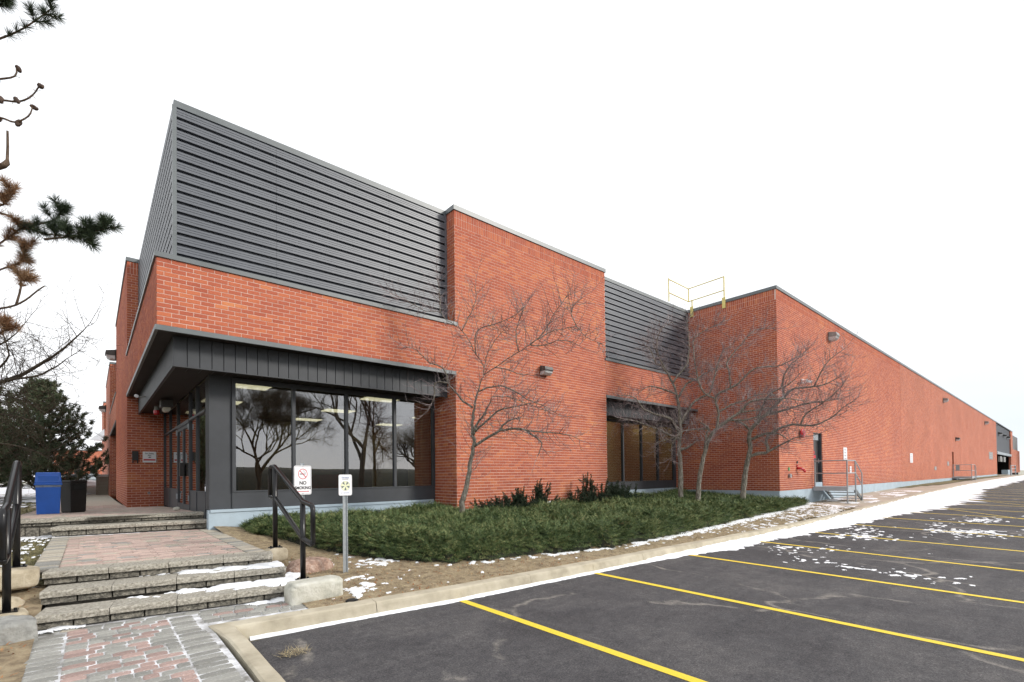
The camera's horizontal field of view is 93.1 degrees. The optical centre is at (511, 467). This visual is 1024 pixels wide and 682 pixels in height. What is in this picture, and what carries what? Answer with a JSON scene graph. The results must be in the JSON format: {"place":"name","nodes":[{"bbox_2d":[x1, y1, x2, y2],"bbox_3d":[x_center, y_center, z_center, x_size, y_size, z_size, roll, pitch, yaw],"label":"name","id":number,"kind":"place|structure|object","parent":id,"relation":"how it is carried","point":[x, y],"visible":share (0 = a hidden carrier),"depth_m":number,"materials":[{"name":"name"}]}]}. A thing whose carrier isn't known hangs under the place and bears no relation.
{"place":"outdoors","nodes":[
{"label":"outdoors","id":0,"kind":"place"},
{"bbox_2d":[0,487,35,494],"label":"snow field","id":1,"kind":"structure","parent":0,"point":[24,491],"depth_m":39.05,"materials":[{"name":"white snow"}]},
{"bbox_2d":[0,584,45,681],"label":"planting bed","id":2,"kind":"object","parent":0,"point":[10,664],"visible":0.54,"depth_m":4.26,"materials":[{"name":"soil"}]},
{"bbox_2d":[0,596,25,609],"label":"boulder","id":3,"kind":"object","parent":2,"relation":"on","point":[17,601],"visible":0.45,"depth_m":5.14,"materials":[{"name":"beige stone"}]},
{"bbox_2d":[0,608,28,615],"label":"rail footing","id":4,"kind":"object","parent":2,"relation":"on","point":[22,611],"visible":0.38,"depth_m":4.85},
{"bbox_2d":[0,460,27,613],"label":"handrail","id":5,"kind":"object","parent":4,"relation":"on","point":[10,531],"visible":1,"depth_m":4.92,"materials":[{"name":"black metal"}]},
{"bbox_2d":[0,615,37,645],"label":"boulder","id":6,"kind":"object","parent":2,"relation":"on","point":[15,628],"visible":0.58,"depth_m":4.46,"materials":[{"name":"beige stone"}]},
{"bbox_2d":[0,565,39,591],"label":"boulder","id":7,"kind":"object","parent":2,"relation":"on","point":[28,576],"visible":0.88,"depth_m":5.37,"materials":[{"name":"beige stone"}]},
{"bbox_2d":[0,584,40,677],"bbox_3d":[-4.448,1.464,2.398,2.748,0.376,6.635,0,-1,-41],"label":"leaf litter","id":8,"kind":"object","parent":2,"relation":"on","point":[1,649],"visible":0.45,"depth_m":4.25,"materials":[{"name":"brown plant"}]},
{"bbox_2d":[0,535,54,587],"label":"snow","id":9,"kind":"structure","parent":2,"relation":"on","point":[36,538],"depth_m":8.64,"materials":[{"name":"white snow"}]},
{"bbox_2d":[11,502,34,513],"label":"grass","id":10,"kind":"structure","parent":0,"point":[26,507],"depth_m":18.71,"materials":[{"name":"plant"}]},
{"bbox_2d":[0,494,51,584],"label":"lawn","id":11,"kind":"structure","parent":0,"point":[41,581],"depth_m":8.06,"materials":[{"name":"plant"}]},
{"bbox_2d":[0,494,35,507],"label":"snow","id":12,"kind":"structure","parent":11,"relation":"on","point":[31,498],"depth_m":27.52,"materials":[{"name":"white snow"}]},
{"bbox_2d":[0,386,49,487],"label":"pine tree","id":13,"kind":"object","parent":11,"relation":"on","point":[5,468],"visible":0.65,"depth_m":24.40,"materials":[{"name":"green plant"}]},
{"bbox_2d":[21,526,53,536],"bbox_3d":[-9.097,1.219,9.224,0.601,0.200,0.107,0,-1,-28],"label":"retaining course","id":14,"kind":"object","parent":11,"relation":"on","point":[35,531],"visible":0.58,"depth_m":9.20,"materials":[{"name":"grey stone"}]},
{"bbox_2d":[0,272,119,505],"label":"bare tree","id":15,"kind":"object","parent":11,"relation":"on","point":[18,377],"visible":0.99,"depth_m":12.82,"materials":[{"name":"brown plant"}]},
{"bbox_2d":[50,518,206,536],"bbox_3d":[-7.499,1.195,9.744,2.474,0.234,0.689,0,-1,-28],"label":"stone step","id":16,"kind":"object","parent":11,"relation":"on","point":[118,528],"visible":0.99,"depth_m":9.46,"materials":[{"name":"grey stone"}]},
{"bbox_2d":[21,511,203,528],"bbox_3d":[-8.021,1.049,9.900,3.063,0.203,0.526,0,-1,-27],"label":"stone step","id":17,"kind":"object","parent":16,"relation":"on","point":[43,522],"visible":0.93,"depth_m":9.68,"materials":[{"name":"grey stone"}]},
{"bbox_2d":[31,494,120,507],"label":"side path","id":18,"kind":"structure","parent":0,"point":[95,500],"depth_m":22.24,"materials":[{"name":"grey concrete"}]},
{"bbox_2d":[87,480,95,494],"bbox_3d":[-29.242,1.388,33.493,3.572,1.144,2.712,0,-1,-41],"label":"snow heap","id":19,"kind":"object","parent":18,"relation":"on","point":[91,486],"visible":0.08,"depth_m":32.84,"materials":[{"name":"white snow"}]},
{"bbox_2d":[96,474,107,494],"bbox_3d":[-26.174,1.097,32.377,2.600,1.350,0.450,0,-1,-41],"label":"utility box","id":20,"kind":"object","parent":18,"relation":"on","point":[101,484],"depth_m":31.65,"materials":[{"name":"grey metal"}]},
{"bbox_2d":[82,474,95,480],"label":"parked car","id":21,"kind":"object","parent":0,"point":[93,477],"visible":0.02,"depth_m":63.00,"materials":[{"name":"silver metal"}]},
{"bbox_2d":[21,505,192,518],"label":"brick terrace","id":22,"kind":"structure","parent":0,"point":[106,510],"depth_m":11.53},
{"bbox_2d":[34,472,61,514],"bbox_3d":[-11.023,0.596,11.537,0.484,0.986,0.408,0,-1,-44],"label":"recycling bin","id":23,"kind":"object","parent":22,"relation":"on","point":[48,489],"visible":1,"depth_m":11.41,"materials":[{"name":"blue plastic"}]},
{"bbox_2d":[61,480,86,512],"bbox_3d":[-10.938,0.706,12.111,0.379,0.800,0.379,-1,-1,14],"label":"litter bin","id":24,"kind":"object","parent":22,"relation":"on","point":[73,495],"visible":0.91,"depth_m":11.97,"materials":[{"name":"black plastic"}]},
{"bbox_2d":[21,506,192,517],"bbox_3d":[-11.188,1.142,13.300,3.100,0.190,10.100,0,-1,-41],"label":"terrace bedding","id":25,"kind":"object","parent":22,"relation":"on","point":[113,516],"visible":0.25,"depth_m":9.78,"materials":[{"name":"grey sand"}]},
{"bbox_2d":[24,609,252,681],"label":"walkway bedding","id":26,"kind":"object","parent":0,"point":[223,648],"visible":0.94,"depth_m":4.36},
{"bbox_2d":[38,624,85,633],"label":"snow","id":27,"kind":"structure","parent":26,"relation":"on","point":[66,627],"depth_m":4.87,"materials":[{"name":"white snow"}]},
{"bbox_2d":[34,584,284,630],"bbox_3d":[-3.894,1.575,5.662,2.330,0.202,0.603,0,-1,-32],"label":"stone step","id":28,"kind":"object","parent":26,"relation":"on","point":[86,613],"visible":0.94,"depth_m":5.35,"materials":[{"name":"grey stone"}]},
{"bbox_2d":[39,563,285,607],"bbox_3d":[-4.196,1.435,6.088,2.418,0.200,0.581,0,-1,-33],"label":"stone step","id":29,"kind":"object","parent":28,"relation":"on","point":[77,593],"visible":0.97,"depth_m":5.74,"materials":[{"name":"grey stone"}]},
{"bbox_2d":[42,551,272,585],"bbox_3d":[-4.439,1.291,6.313,2.355,0.202,0.505,0,-1,-30],"label":"stone step","id":30,"kind":"object","parent":29,"relation":"on","point":[70,575],"visible":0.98,"depth_m":6.03,"materials":[{"name":"grey stone"}]},
{"bbox_2d":[139,560,283,576],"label":"snow","id":31,"kind":"structure","parent":29,"relation":"on","point":[276,563],"depth_m":6.39,"materials":[{"name":"white snow"}]},
{"bbox_2d":[34,529,264,573],"bbox_3d":[-5.968,1.259,7.923,2.438,0.085,4.563,0,-1,-41],"label":"brick landing","id":32,"kind":"object","parent":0,"point":[104,549],"visible":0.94,"depth_m":7.42,"materials":[{"name":"brown brick"}]},
{"bbox_2d":[40,529,262,571],"bbox_3d":[-5.922,1.237,7.870,2.440,0.027,5.000,0,-1,-41],"label":"landing bedding","id":33,"kind":"object","parent":32,"relation":"on","point":[131,549],"visible":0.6,"depth_m":6.96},
{"bbox_2d":[52,530,176,537],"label":"snow","id":34,"kind":"structure","parent":33,"relation":"on","point":[107,534],"depth_m":9.23,"materials":[{"name":"white snow"}]},
{"bbox_2d":[21,601,307,681],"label":"brick walkway","id":35,"kind":"structure","parent":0,"point":[73,666],"depth_m":4.26,"materials":[{"name":"brick"}]},
{"bbox_2d":[244,597,283,604],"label":"snow","id":36,"kind":"structure","parent":35,"relation":"on","point":[276,599],"depth_m":5.81,"materials":[{"name":"white snow"}]},
{"bbox_2d":[128,577,294,597],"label":"snow","id":37,"kind":"structure","parent":0,"point":[274,582],"depth_m":6.01,"materials":[{"name":"white snow"}]},
{"bbox_2d":[198,601,308,624],"bbox_3d":[-2.867,1.623,5.545,1.090,0.014,1.000,0,-1,-41],"label":"walkway bedding","id":38,"kind":"object","parent":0,"point":[231,620],"visible":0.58,"depth_m":5.40,"materials":[{"name":"grey sand"}]},
{"bbox_2d":[0,470,1023,630],"bbox_3d":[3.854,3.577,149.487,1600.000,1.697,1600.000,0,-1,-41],"label":"ground","id":39,"kind":"structure","parent":0,"point":[1021,472],"depth_m":26.55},
{"bbox_2d":[0,375,108,489],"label":"pine tree","id":40,"kind":"object","parent":39,"relation":"on","point":[99,463],"visible":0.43,"depth_m":29.12,"materials":[{"name":"green plant"}]},
{"bbox_2d":[0,0,125,336],"bbox_3d":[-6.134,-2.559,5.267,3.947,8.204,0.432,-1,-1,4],"label":"pine tree","id":41,"kind":"object","parent":39,"relation":"on","point":[88,231],"visible":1,"depth_m":5.19,"materials":[{"name":"green plant"}]},
{"bbox_2d":[54,449,101,473],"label":"distant building","id":42,"kind":"structure","parent":39,"relation":"on","point":[98,454],"depth_m":91.27,"materials":[{"name":"brick"}]},
{"bbox_2d":[90,99,1019,531],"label":"brick building","id":43,"kind":"structure","parent":39,"relation":"on","point":[258,313],"depth_m":12.79,"materials":[{"name":"brick"}]},
{"bbox_2d":[98,405,105,411],"bbox_3d":[-30.667,-4.452,36.329,0.442,0.510,0.578,0,-1,-41],"label":"wall light","id":44,"kind":"object","parent":43,"relation":"attached to","point":[102,408],"visible":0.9,"depth_m":36.16,"materials":[{"name":"grey metal"}]},
{"bbox_2d":[105,349,115,360],"bbox_3d":[-18.006,-5.087,21.773,0.390,0.450,0.510,0,-1,-41],"label":"wall light","id":45,"kind":"object","parent":43,"relation":"attached to","point":[110,355],"visible":0.96,"depth_m":21.62,"materials":[{"name":"grey metal"}]},
{"bbox_2d":[132,451,138,462],"bbox_3d":[-11.978,-0.344,15.432,0.160,0.390,0.080,0,-1,-41],"label":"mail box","id":46,"kind":"object","parent":43,"relation":"attached to","point":[135,455],"visible":1,"depth_m":15.40,"materials":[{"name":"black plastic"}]},
{"bbox_2d":[143,452,155,462],"bbox_3d":[-11.711,-0.353,15.681,0.350,0.350,0.053,0,-1,-41],"label":"sign","id":47,"kind":"object","parent":43,"relation":"attached to","point":[149,457],"visible":1,"depth_m":15.66,"materials":[{"name":"white metal"}]},
{"bbox_2d":[153,406,159,414],"bbox_3d":[-10.124,-1.639,13.829,0.150,0.250,0.150,0,-1,-41],"label":"alarm strobe","id":48,"kind":"object","parent":43,"relation":"attached to","point":[156,411],"visible":0.98,"depth_m":13.78,"materials":[{"name":"red paint"}]},
{"bbox_2d":[159,399,172,412],"bbox_3d":[-9.196,-1.636,12.912,0.260,0.304,0.400,0,-1,-41],"label":"flood light","id":49,"kind":"object","parent":43,"relation":"hanging from","point":[165,406],"visible":1,"depth_m":12.79,"materials":[{"name":"grey metal"}]},
{"bbox_2d":[231,377,434,508],"bbox_3d":[-4.018,-0.523,11.796,4.932,2.746,0.110,0,-1,-41],"label":"window","id":50,"kind":"structure","parent":43,"relation":"in","point":[370,437],"depth_m":11.51,"materials":[{"name":"glass"}]},
{"bbox_2d":[540,365,552,375],"bbox_3d":[1.035,-2.947,14.623,0.340,0.300,0.260,0,-1,-41],"label":"wall light","id":51,"kind":"object","parent":43,"relation":"attached to","point":[549,371],"visible":0.92,"depth_m":14.55,"materials":[{"name":"grey metal"}]},
{"bbox_2d":[606,418,674,489],"bbox_3d":[4.892,-0.520,19.524,6.020,2.746,0.110,0,-1,-41],"label":"window","id":52,"kind":"structure","parent":43,"relation":"in","point":[625,464],"depth_m":19.71,"materials":[{"name":"glass"}]},
{"bbox_2d":[668,276,725,316],"bbox_3d":[7.628,-7.210,20.011,1.624,1.340,1.672,0,-1,-41],"label":"roof guardrail","id":53,"kind":"object","parent":43,"relation":"on","point":[723,302],"visible":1,"depth_m":20.29,"materials":[{"name":"yellow metal"}]},
{"bbox_2d":[796,461,805,471],"bbox_3d":[11.607,-0.053,19.459,0.398,0.462,0.172,-1,-1,-12],"label":"fire hose connection","id":54,"kind":"object","parent":43,"relation":"attached to","point":[801,468],"visible":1,"depth_m":19.42,"materials":[{"name":"red paint"}]},
{"bbox_2d":[813,434,821,486],"bbox_3d":[13.272,-0.329,21.240,1.120,2.400,0.210,0,-1,-41],"label":"door","id":55,"kind":"structure","parent":43,"relation":"in","point":[817,445],"depth_m":21.51,"materials":[{"name":"paint"}]},
{"bbox_2d":[828,332,839,341],"bbox_3d":[14.802,-6.070,22.317,0.459,0.405,0.351,0,-1,-41],"label":"wall light","id":56,"kind":"object","parent":43,"relation":"attached to","point":[833,335],"visible":0.85,"depth_m":22.22,"materials":[{"name":"grey metal"}]},
{"bbox_2d":[843,447,846,459],"bbox_3d":[16.239,-0.671,23.649,0.560,0.660,0.011,0,-1,-41],"label":"wall sign","id":57,"kind":"object","parent":43,"relation":"attached to","point":[844,453],"visible":0.94,"depth_m":23.61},
{"bbox_2d":[910,453,912,462],"bbox_3d":[27.513,-0.692,33.429,0.850,0.650,0.011,0,-1,-41],"label":"wall sign","id":58,"kind":"object","parent":43,"relation":"attached to","point":[911,457],"visible":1,"depth_m":33.41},
{"bbox_2d":[0,0,1023,476],"label":"sky","id":59,"kind":"structure","parent":0,"point":[862,161],"materials":[{"name":"white"}]},
{"bbox_2d":[214,504,850,608],"bbox_3d":[3.301,1.519,14.009,19.580,0.798,6.200,0,-1,-41],"label":"planting bed","id":60,"kind":"object","parent":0,"point":[381,576],"visible":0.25,"depth_m":7.72,"materials":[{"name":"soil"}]},
{"bbox_2d":[265,547,287,561],"bbox_3d":[-3.586,1.315,7.363,0.304,0.243,0.336,-1,-1,32],"label":"rail footing","id":61,"kind":"object","parent":60,"relation":"on","point":[280,554],"visible":0.56,"depth_m":7.27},
{"bbox_2d":[268,464,315,579],"bbox_3d":[-3.137,0.709,6.841,0.170,1.554,1.981,0,-1,-41],"label":"handrail","id":62,"kind":"object","parent":61,"relation":"on","point":[274,470],"visible":0.93,"depth_m":6.61,"materials":[{"name":"black metal"}]},
{"bbox_2d":[294,463,310,497],"bbox_3d":[-3.304,0.672,7.654,0.039,1.490,0.305,-1,-1,32],"label":"no smoking sign","id":63,"kind":"object","parent":62,"relation":"attached to","point":[302,479],"visible":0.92,"depth_m":7.66,"materials":[{"name":"metal"}]},
{"bbox_2d":[286,557,333,573],"bbox_3d":[-3.018,1.514,7.236,0.511,0.357,0.697,-1,-1,26],"label":"boulder","id":64,"kind":"object","parent":60,"relation":"on","point":[315,564],"visible":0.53,"depth_m":7.08,"materials":[{"name":"pink stone"}]},
{"bbox_2d":[284,575,342,605],"bbox_3d":[-2.441,1.524,6.006,0.692,0.312,0.362,0,-1,-44],"label":"stone block","id":65,"kind":"object","parent":60,"relation":"on","point":[299,591],"depth_m":5.85,"materials":[{"name":"stone"}]},
{"bbox_2d":[339,475,351,572],"bbox_3d":[-2.434,0.822,7.082,0.203,1.452,0.035,0,-1,-45],"label":"sign","id":66,"kind":"object","parent":60,"relation":"on","point":[345,486],"visible":1,"depth_m":7.09,"materials":[{"name":"metal"}]},
{"bbox_2d":[345,598,357,601],"bbox_3d":[-1.933,1.606,5.865,0.150,0.038,0.150,0,-1,-41],"label":"drain cap","id":67,"kind":"object","parent":60,"relation":"on","point":[352,600],"visible":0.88,"depth_m":5.84,"materials":[{"name":"black metal"}]},
{"bbox_2d":[285,553,534,598],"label":"snow","id":68,"kind":"structure","parent":60,"relation":"on","point":[356,592],"depth_m":6.82,"materials":[{"name":"white snow"}]},
{"bbox_2d":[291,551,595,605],"bbox_3d":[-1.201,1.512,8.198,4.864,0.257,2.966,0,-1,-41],"label":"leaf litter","id":69,"kind":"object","parent":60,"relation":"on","point":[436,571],"visible":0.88,"depth_m":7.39,"materials":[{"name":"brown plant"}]},
{"bbox_2d":[368,244,633,511],"bbox_3d":[-0.334,-1.797,10.906,6.037,6.710,1.957,-1,-1,13],"label":"bare tree","id":70,"kind":"object","parent":60,"relation":"on","point":[472,432],"visible":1,"depth_m":10.88,"materials":[{"name":"grey plant"}]},
{"bbox_2d":[470,479,559,509],"bbox_3d":[0.145,0.845,13.132,2.866,1.126,0.983,0,-1,-41],"label":"yew shrub","id":71,"kind":"object","parent":60,"relation":"on","point":[518,499],"visible":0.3,"depth_m":13.08,"materials":[{"name":"green plant"}]},
{"bbox_2d":[237,487,811,563],"bbox_3d":[3.341,1.206,14.329,19.346,1.002,5.920,0,-1,-41],"label":"juniper hedge","id":72,"kind":"object","parent":60,"relation":"on","point":[453,535],"visible":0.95,"depth_m":9.71,"materials":[{"name":"green plant"}]},
{"bbox_2d":[558,472,653,504],"bbox_3d":[3.158,0.761,15.575,4.395,1.312,1.180,0,-1,-41],"label":"yew shrub","id":73,"kind":"object","parent":60,"relation":"on","point":[591,495],"visible":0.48,"depth_m":15.12,"materials":[{"name":"green plant"}]},
{"bbox_2d":[601,298,746,497],"bbox_3d":[5.429,-2.256,16.638,5.026,7.652,2.044,-1,-1,0],"label":"bare tree","id":74,"kind":"object","parent":60,"relation":"on","point":[690,444],"visible":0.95,"depth_m":16.68,"materials":[{"name":"grey plant"}]},
{"bbox_2d":[542,502,849,559],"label":"snow","id":75,"kind":"structure","parent":60,"relation":"on","point":[739,521],"depth_m":13.56,"materials":[{"name":"white snow"}]},
{"bbox_2d":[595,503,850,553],"bbox_3d":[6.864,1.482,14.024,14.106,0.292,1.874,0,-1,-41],"label":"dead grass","id":76,"kind":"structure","parent":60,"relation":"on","point":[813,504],"depth_m":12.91,"materials":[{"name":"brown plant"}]},
{"bbox_2d":[637,298,828,500],"bbox_3d":[7.122,-2.073,16.002,6.377,7.228,2.223,-1,-1,16],"label":"bare tree","id":77,"kind":"object","parent":60,"relation":"on","point":[706,446],"visible":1,"depth_m":16.11,"materials":[{"name":"grey plant"}]},
{"bbox_2d":[706,330,873,498],"bbox_3d":[9.303,-1.625,16.722,5.561,6.301,2.382,-1,-1,24],"label":"bare tree","id":78,"kind":"object","parent":60,"relation":"on","point":[749,455],"visible":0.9,"depth_m":16.44,"materials":[{"name":"grey plant"}]},
{"bbox_2d":[251,481,1023,681],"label":"parking lot","id":79,"kind":"structure","parent":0,"point":[707,639],"depth_m":5.49,"materials":[{"name":"black asphalt"}]},
{"bbox_2d":[273,643,311,656],"bbox_3d":[-2.052,1.701,4.548,0.396,0.078,0.383,0,-1,-41],"label":"straw on asphalt","id":80,"kind":"object","parent":79,"relation":"on","point":[297,649],"visible":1,"depth_m":4.55,"materials":[{"name":"beige plant"}]},
{"bbox_2d":[460,600,706,681],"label":"parking line","id":81,"kind":"object","parent":79,"relation":"on","point":[628,657],"visible":1,"depth_m":4.77,"materials":[{"name":"yellow paint"}]},
{"bbox_2d":[208,475,1021,681],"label":"kerb","id":82,"kind":"structure","parent":79,"relation":"on","point":[234,636],"depth_m":6.01,"materials":[{"name":"concrete"}]},
{"bbox_2d":[250,475,1023,640],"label":"snow","id":83,"kind":"structure","parent":79,"relation":"on","point":[937,499],"depth_m":13.81,"materials":[{"name":"white snow"}]},
{"bbox_2d":[594,573,1023,660],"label":"parking line","id":84,"kind":"object","parent":79,"relation":"on","point":[909,636],"visible":1,"depth_m":5.49,"materials":[{"name":"yellow paint"}]},
{"bbox_2d":[691,555,1023,602],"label":"parking line","id":85,"kind":"object","parent":79,"relation":"on","point":[869,580],"visible":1,"depth_m":7.47,"materials":[{"name":"yellow paint"}]},
{"bbox_2d":[769,537,975,585],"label":"snow","id":86,"kind":"structure","parent":79,"relation":"on","point":[803,560],"depth_m":8.51,"materials":[{"name":"white snow"}]},
{"bbox_2d":[760,541,1022,570],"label":"parking line","id":87,"kind":"object","parent":79,"relation":"on","point":[900,557],"visible":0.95,"depth_m":9.44,"materials":[{"name":"yellow paint"}]},
{"bbox_2d":[815,532,1023,551],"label":"parking line","id":88,"kind":"object","parent":79,"relation":"on","point":[927,542],"visible":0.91,"depth_m":11.21,"materials":[{"name":"yellow paint"}]},
{"bbox_2d":[818,515,1023,540],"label":"snow","id":89,"kind":"structure","parent":79,"relation":"on","point":[955,530],"depth_m":12.77,"materials":[{"name":"white snow"}]},
{"bbox_2d":[854,524,1016,536],"bbox_3d":[11.493,1.684,12.981,0.105,0.099,4.921,0,-1,-40],"label":"parking line","id":90,"kind":"object","parent":79,"relation":"on","point":[933,530],"visible":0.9,"depth_m":12.88,"materials":[{"name":"yellow paint"}]},
{"bbox_2d":[882,517,1023,526],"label":"parking line","id":91,"kind":"object","parent":79,"relation":"on","point":[958,522],"visible":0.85,"depth_m":14.66,"materials":[{"name":"yellow paint"}]},
{"bbox_2d":[812,475,1018,507],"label":"sidewalk","id":92,"kind":"structure","parent":0,"point":[879,497],"depth_m":24.96,"materials":[{"name":"concrete"}]},
{"bbox_2d":[813,460,862,503],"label":"stair platform","id":93,"kind":"structure","parent":92,"relation":"on","point":[828,489],"depth_m":20.45,"materials":[{"name":"grey paint"}]},
{"bbox_2d":[827,490,920,506],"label":"snow","id":94,"kind":"structure","parent":92,"relation":"on","point":[836,499],"depth_m":22.11,"materials":[{"name":"white snow"}]},
{"bbox_2d":[952,464,976,480],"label":"stair platform","id":95,"kind":"structure","parent":92,"relation":"on","point":[965,477],"depth_m":44.55,"materials":[{"name":"grey paint"}]},
{"bbox_2d":[1010,465,1015,475],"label":"dock rail","id":96,"kind":"object","parent":92,"relation":"on","point":[1011,468],"visible":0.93,"depth_m":71.12,"materials":[{"name":"metal"}]},
{"bbox_2d":[898,475,1007,487],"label":"grass verge","id":97,"kind":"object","parent":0,"point":[942,482],"depth_m":38.44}
]}

